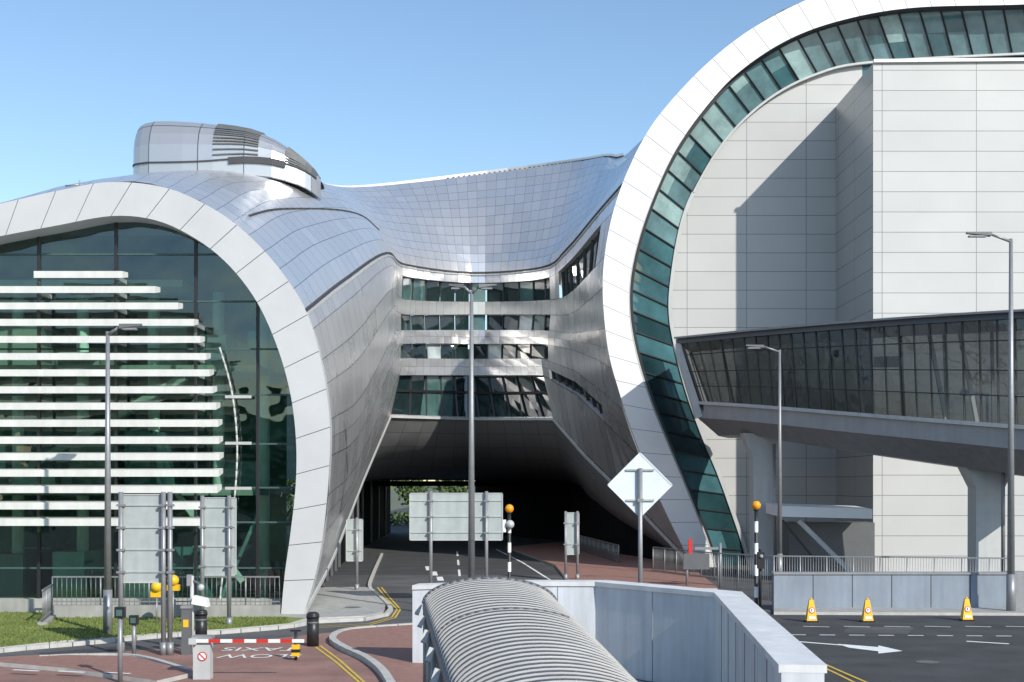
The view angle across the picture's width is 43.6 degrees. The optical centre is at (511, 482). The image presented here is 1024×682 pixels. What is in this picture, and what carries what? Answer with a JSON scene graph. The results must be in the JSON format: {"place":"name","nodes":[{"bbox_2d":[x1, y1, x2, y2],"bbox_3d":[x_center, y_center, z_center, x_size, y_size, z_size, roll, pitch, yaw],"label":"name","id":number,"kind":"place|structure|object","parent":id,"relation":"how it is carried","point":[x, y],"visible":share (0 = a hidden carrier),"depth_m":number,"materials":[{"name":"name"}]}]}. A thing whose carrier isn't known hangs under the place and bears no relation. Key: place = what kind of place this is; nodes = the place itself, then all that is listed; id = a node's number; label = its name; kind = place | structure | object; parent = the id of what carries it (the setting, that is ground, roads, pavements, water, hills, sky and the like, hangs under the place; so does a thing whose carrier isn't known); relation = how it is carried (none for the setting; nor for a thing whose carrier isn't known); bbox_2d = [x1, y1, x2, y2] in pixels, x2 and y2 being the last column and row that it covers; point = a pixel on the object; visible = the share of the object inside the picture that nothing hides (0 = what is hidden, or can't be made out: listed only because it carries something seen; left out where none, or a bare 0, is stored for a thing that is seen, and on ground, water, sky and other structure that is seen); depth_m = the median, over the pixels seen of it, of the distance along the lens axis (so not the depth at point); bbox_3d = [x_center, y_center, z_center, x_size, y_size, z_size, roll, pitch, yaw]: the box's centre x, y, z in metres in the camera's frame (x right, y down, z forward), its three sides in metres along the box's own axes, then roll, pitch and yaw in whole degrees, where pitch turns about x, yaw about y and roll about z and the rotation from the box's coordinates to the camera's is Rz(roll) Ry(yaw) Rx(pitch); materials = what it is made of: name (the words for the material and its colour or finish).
{"place":"outdoors","nodes":[
{"label":"outdoors","id":0,"kind":"place"},
{"bbox_2d":[0,611,305,647],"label":"lawn","id":1,"kind":"structure","parent":0,"point":[291,620],"depth_m":39.87,"materials":[{"name":"green plant"}]},
{"bbox_2d":[37,584,55,624],"bbox_3d":[-15.153,3.987,41.760,0.300,1.225,2.607,0,0,-13],"label":"panel","id":2,"kind":"object","parent":1,"relation":"on","point":[48,616],"visible":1,"depth_m":41.42,"materials":[{"name":"metal"}]},
{"bbox_2d":[103,324,141,632],"bbox_3d":[-11.733,-0.083,38.400,1.312,9.365,0.525,0,0,0],"label":"street lamp","id":3,"kind":"object","parent":1,"relation":"on","point":[107,611],"visible":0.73,"depth_m":38.33,"materials":[{"name":"metal"}]},
{"bbox_2d":[150,583,160,622],"bbox_3d":[-11.380,3.873,41.000,0.380,1.454,0.380,0,0,0],"label":"hazard lamp","id":4,"kind":"object","parent":1,"relation":"on","point":[156,590],"visible":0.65,"depth_m":40.95,"materials":[{"name":"yellow plastic"}]},
{"bbox_2d":[173,575,179,623],"bbox_3d":[-10.857,3.768,41.000,0.380,1.664,0.380,0,0,0],"label":"hazard lamp","id":5,"kind":"object","parent":1,"relation":"on","point":[176,586],"visible":0.48,"depth_m":40.95,"materials":[{"name":"yellow plastic"}]},
{"bbox_2d":[198,496,236,625],"bbox_3d":[-9.320,2.498,40.512,1.156,4.204,0.237,0,0,0],"label":"road sign back","id":6,"kind":"object","parent":1,"relation":"on","point":[218,536],"visible":0.83,"depth_m":40.60,"materials":[{"name":"metal"}]},
{"bbox_2d":[253,587,384,620],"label":"pavement","id":7,"kind":"structure","parent":0,"point":[330,602],"depth_m":47.71,"materials":[{"name":"concrete"}]},
{"bbox_2d":[287,485,474,534],"bbox_3d":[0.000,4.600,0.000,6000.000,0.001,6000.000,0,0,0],"label":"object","id":8,"kind":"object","parent":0,"point":[395,504],"depth_m":318.98,"materials":[{"name":"green plant"}]},
{"bbox_2d":[287,480,295,520],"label":"tree","id":9,"kind":"object","parent":8,"relation":"on","point":[291,497],"visible":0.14,"depth_m":149.12,"materials":[{"name":"green plant"}]},
{"bbox_2d":[0,507,773,681],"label":"road","id":10,"kind":"structure","parent":0,"point":[401,568],"depth_m":65.76,"materials":[{"name":"grey asphalt"}]},
{"bbox_2d":[0,655,192,681],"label":"traffic island","id":11,"kind":"structure","parent":10,"relation":"on","point":[141,669],"depth_m":31.50,"materials":[{"name":"brick"}]},
{"bbox_2d":[51,576,279,616],"bbox_3d":[-11.638,3.862,43.000,7.672,1.475,0.300,0,0,0],"label":"railing","id":12,"kind":"object","parent":10,"relation":"on","point":[149,610],"visible":0.63,"depth_m":42.85,"materials":[{"name":"metal"}]},
{"bbox_2d":[0,632,382,681],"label":"taxi lane surface","id":13,"kind":"object","parent":10,"relation":"on","point":[311,664],"visible":0.33,"depth_m":31.85,"materials":[{"name":"red asphalt"}]},
{"bbox_2d":[114,607,125,681],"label":"card reader post","id":14,"kind":"object","parent":13,"relation":"on","point":[120,613],"visible":1,"depth_m":29.42,"materials":[{"name":"metal"}]},
{"bbox_2d":[129,615,138,653],"bbox_3d":[-10.013,4.050,33.890,0.220,1.100,0.170,0,0,0],"label":"card reader post","id":15,"kind":"object","parent":13,"relation":"on","point":[133,620],"visible":0.8,"depth_m":33.84,"materials":[{"name":"metal"}]},
{"bbox_2d":[116,492,173,654],"bbox_3d":[-9.791,2.419,34.212,1.512,4.362,0.237,0,0,0],"label":"road sign back","id":16,"kind":"object","parent":13,"relation":"on","point":[141,527],"visible":0.92,"depth_m":34.30,"materials":[{"name":"metal"}]},
{"bbox_2d":[180,605,192,654],"bbox_3d":[-8.710,3.940,34.276,0.280,1.320,0.250,0,0,0],"label":"ticket machine","id":17,"kind":"object","parent":13,"relation":"on","point":[186,624],"visible":1,"depth_m":34.18,"materials":[{"name":"grey paint"}]},
{"bbox_2d":[187,575,209,652],"bbox_3d":[-8.484,3.541,34.556,0.630,2.118,0.358,0,0,0],"label":"cctv post","id":18,"kind":"object","parent":13,"relation":"on","point":[199,600],"visible":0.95,"depth_m":34.62,"materials":[{"name":"white metal"}]},
{"bbox_2d":[188,635,303,679],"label":"barrier gate","id":19,"kind":"structure","parent":13,"relation":"on","point":[202,657],"depth_m":29.90,"materials":[{"name":"white metal"}]},
{"bbox_2d":[221,647,291,650],"bbox_3d":[-6.940,4.578,35.291,2.058,0.001,0.710,0,0,0],"label":"road lettering","id":20,"kind":"object","parent":13,"relation":"on","point":[268,649],"visible":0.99,"depth_m":35.20,"materials":[{"name":"white paint"}]},
{"bbox_2d":[217,654,300,657],"bbox_3d":[-6.684,4.578,33.870,2.162,0.001,0.710,0,0,0],"label":"road lettering","id":21,"kind":"object","parent":13,"relation":"on","point":[243,655],"visible":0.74,"depth_m":33.78,"materials":[{"name":"white paint"}]},
{"bbox_2d":[290,629,300,659],"bbox_3d":[-5.598,4.197,33.147,0.280,0.805,0.140,0,0,0],"label":"barrier rest post","id":22,"kind":"object","parent":13,"relation":"on","point":[295,650],"visible":1,"depth_m":33.11,"materials":[{"name":"yellow plastic"}]},
{"bbox_2d":[306,611,319,646],"bbox_3d":[-5.612,4.109,36.064,0.373,0.981,0.373,0,0,0],"label":"bollard","id":23,"kind":"object","parent":13,"relation":"on","point":[312,617],"visible":1,"depth_m":35.92,"materials":[{"name":"black metal"}]},
{"bbox_2d":[329,623,411,681],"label":"island kerb","id":24,"kind":"structure","parent":13,"relation":"on","point":[380,670],"depth_m":33.81,"materials":[{"name":"concrete"}]},
{"bbox_2d":[0,553,392,670],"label":"kerb","id":25,"kind":"structure","parent":10,"relation":"on","point":[389,611],"depth_m":37.83,"materials":[{"name":"concrete"}]},
{"bbox_2d":[195,609,207,634],"bbox_3d":[-8.937,4.109,36.800,0.372,0.981,0.373,0,0,0],"label":"bollard","id":26,"kind":"object","parent":10,"relation":"on","point":[201,621],"visible":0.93,"depth_m":36.66,"materials":[{"name":"grey paint"}]},
{"bbox_2d":[287,510,408,525],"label":"hedge","id":27,"kind":"object","parent":10,"relation":"on","point":[404,515],"visible":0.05,"depth_m":139.13,"materials":[{"name":"green plant"}]},
{"bbox_2d":[346,518,362,589],"bbox_3d":[-6.640,3.028,53.912,0.716,3.145,0.237,0,0,0],"label":"road sign back","id":28,"kind":"object","parent":10,"relation":"on","point":[354,539],"visible":0.88,"depth_m":54.00,"materials":[{"name":"metal"}]},
{"bbox_2d":[336,625,422,681],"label":"traffic island","id":29,"kind":"structure","parent":10,"relation":"on","point":[389,648],"depth_m":35.08,"materials":[{"name":"brick"}]},
{"bbox_2d":[391,480,431,504],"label":"tree","id":30,"kind":"object","parent":10,"relation":"on","point":[404,491],"visible":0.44,"depth_m":163.94,"materials":[{"name":"green plant"}]},
{"bbox_2d":[432,480,468,492],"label":"tree","id":31,"kind":"object","parent":10,"relation":"on","point":[454,489],"visible":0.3,"depth_m":168.85,"materials":[{"name":"green plant"}]},
{"bbox_2d":[409,491,502,582],"bbox_3d":[-2.094,2.454,47.912,3.502,4.293,0.237,0,0,0],"label":"road sign back","id":32,"kind":"object","parent":10,"relation":"on","point":[438,516],"visible":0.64,"depth_m":48.00,"materials":[{"name":"metal"}]},
{"bbox_2d":[449,284,496,577],"bbox_3d":[-1.310,-1.035,43.000,1.600,11.270,0.572,0,0,0],"label":"street lamp","id":33,"kind":"object","parent":10,"relation":"on","point":[471,533],"visible":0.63,"depth_m":42.92,"materials":[{"name":"metal"}]},
{"bbox_2d":[503,504,513,577],"bbox_3d":[-0.182,2.705,49.900,0.540,3.790,0.540,0,0,0],"label":"belisha beacon","id":34,"kind":"object","parent":10,"relation":"on","point":[509,523],"visible":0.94,"depth_m":49.93,"materials":[{"name":"grey paint"}]},
{"bbox_2d":[0,0,1023,613],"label":"airport terminal","id":35,"kind":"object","parent":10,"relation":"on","point":[820,162],"visible":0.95,"depth_m":64.50,"materials":[{"name":"metal"}]},
{"bbox_2d":[391,225,603,419],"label":"central windows","id":36,"kind":"structure","parent":35,"relation":"in","point":[508,395],"depth_m":85.06,"materials":[{"name":"glass"}]},
{"bbox_2d":[14,549,1023,681],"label":"road markings","id":37,"kind":"object","parent":10,"relation":"on","point":[884,630],"visible":0.86,"depth_m":36.57,"materials":[{"name":"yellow paint"}]},
{"bbox_2d":[415,576,637,681],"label":"covered walkway","id":38,"kind":"structure","parent":10,"relation":"on","point":[491,629],"depth_m":16.11,"materials":[{"name":"grey paint"}]},
{"bbox_2d":[412,580,826,681],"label":"parapet wall","id":39,"kind":"structure","parent":10,"relation":"on","point":[654,632],"depth_m":28.93,"materials":[{"name":"paint"}]},
{"bbox_2d":[608,453,672,582],"bbox_3d":[3.800,1.847,37.930,1.928,5.506,0.200,0,0,0],"label":"diamond road sign","id":40,"kind":"object","parent":10,"relation":"on","point":[640,485],"visible":0.9,"depth_m":38.00,"materials":[{"name":"grey metal"}]},
{"bbox_2d":[652,547,717,580],"bbox_3d":[8.470,3.938,63.010,0.055,1.325,6.501,0,0,-22],"label":"metal fence","id":41,"kind":"object","parent":10,"relation":"on","point":[677,562],"visible":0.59,"depth_m":63.51,"materials":[{"name":"metal"}]},
{"bbox_2d":[752,500,760,604],"bbox_3d":[8.968,2.615,47.000,0.340,3.971,0.340,0,0,0],"label":"belisha beacon","id":42,"kind":"object","parent":10,"relation":"on","point":[756,505],"visible":0.97,"depth_m":46.94,"materials":[{"name":"white metal"}]},
{"bbox_2d":[757,549,764,607],"bbox_3d":[9.015,3.500,46.379,0.240,2.200,0.338,0,0,0],"label":"traffic signal","id":43,"kind":"object","parent":10,"relation":"on","point":[760,560],"visible":0.97,"depth_m":46.38,"materials":[{"name":"grey metal"}]},
{"bbox_2d":[746,345,782,571],"bbox_3d":[11.489,-0.828,58.000,1.812,10.857,0.525,0,0,0],"label":"street lamp","id":44,"kind":"object","parent":10,"relation":"on","point":[779,546],"visible":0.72,"depth_m":57.93,"materials":[{"name":"metal"}]},
{"bbox_2d":[766,503,874,571],"bbox_3d":[15.100,2.786,62.150,5.221,3.629,4.300,0,0,0],"label":"entrance canopy","id":45,"kind":"object","parent":10,"relation":"on","point":[800,537],"visible":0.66,"depth_m":62.50,"materials":[{"name":"grey metal"}]},
{"bbox_2d":[673,309,1023,575],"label":"covered footbridge","id":46,"kind":"object","parent":10,"relation":"on","point":[932,389],"visible":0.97,"depth_m":55.78,"materials":[{"name":"grey glass"}]},
{"bbox_2d":[771,571,1023,609],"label":"wall","id":47,"kind":"structure","parent":10,"relation":"on","point":[894,589],"depth_m":46.20,"materials":[{"name":"grey paint"}]},
{"bbox_2d":[718,553,1006,599],"bbox_3d":[13.389,3.712,49.632,11.057,1.775,1.363,0,0,19],"label":"metal fence","id":48,"kind":"object","parent":47,"relation":"on","point":[861,557],"visible":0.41,"depth_m":49.84,"materials":[{"name":"metal"}]},
{"bbox_2d":[0,0,804,480],"label":"sky","id":49,"kind":"structure","parent":0,"point":[367,92],"materials":[{"name":"blue"}]},
{"bbox_2d":[506,542,717,588],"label":"pavement","id":50,"kind":"structure","parent":0,"point":[595,567],"depth_m":68.05,"materials":[{"name":"brick"}]},
{"bbox_2d":[563,511,579,579],"bbox_3d":[2.786,2.959,59.912,0.751,3.282,0.237,0,0,0],"label":"road sign back","id":51,"kind":"object","parent":50,"relation":"on","point":[571,523],"visible":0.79,"depth_m":59.86,"materials":[{"name":"metal"}]},
{"bbox_2d":[579,535,618,562],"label":"metal fence","id":52,"kind":"object","parent":50,"relation":"on","point":[597,553],"visible":0.66,"depth_m":78.71,"materials":[{"name":"metal"}]},
{"bbox_2d":[683,539,721,587],"bbox_3d":[8.329,3.529,55.979,1.686,2.143,0.158,0,0,0],"label":"road sign","id":53,"kind":"object","parent":50,"relation":"on","point":[695,561],"visible":0.82,"depth_m":55.90,"materials":[{"name":"metal"}]},
{"bbox_2d":[766,612,1023,681],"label":"forecourt road","id":54,"kind":"structure","parent":0,"point":[957,656],"depth_m":35.74,"materials":[{"name":"grey asphalt"}]},
{"bbox_2d":[804,598,818,621],"bbox_3d":[9.891,4.199,42.329,0.420,0.779,0.360,0,0,0],"label":"no parking cone","id":55,"kind":"object","parent":54,"relation":"on","point":[811,616],"visible":1,"depth_m":42.21,"materials":[{"name":"yellow plastic"}]},
{"bbox_2d":[859,598,874,621],"bbox_3d":[11.748,4.199,42.329,0.420,0.779,0.360,0,0,0],"label":"no parking cone","id":56,"kind":"object","parent":54,"relation":"on","point":[867,615],"visible":1,"depth_m":42.21,"materials":[{"name":"yellow plastic"}]},
{"bbox_2d":[958,597,974,620],"bbox_3d":[15.174,4.199,42.730,0.420,0.779,0.360,0,0,0],"label":"no parking cone","id":57,"kind":"object","parent":54,"relation":"on","point":[966,613],"visible":1,"depth_m":42.62,"materials":[{"name":"yellow plastic"}]},
{"bbox_2d":[966,232,1015,610],"bbox_3d":[16.896,-2.103,45.000,1.910,13.407,0.620,0,0,0],"label":"street lamp","id":58,"kind":"object","parent":54,"relation":"on","point":[1010,590],"visible":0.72,"depth_m":44.92,"materials":[{"name":"metal"}]},
{"bbox_2d":[774,607,1023,615],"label":"pavement","id":59,"kind":"structure","parent":0,"point":[979,611],"depth_m":44.74,"materials":[{"name":"concrete"}]}
]}

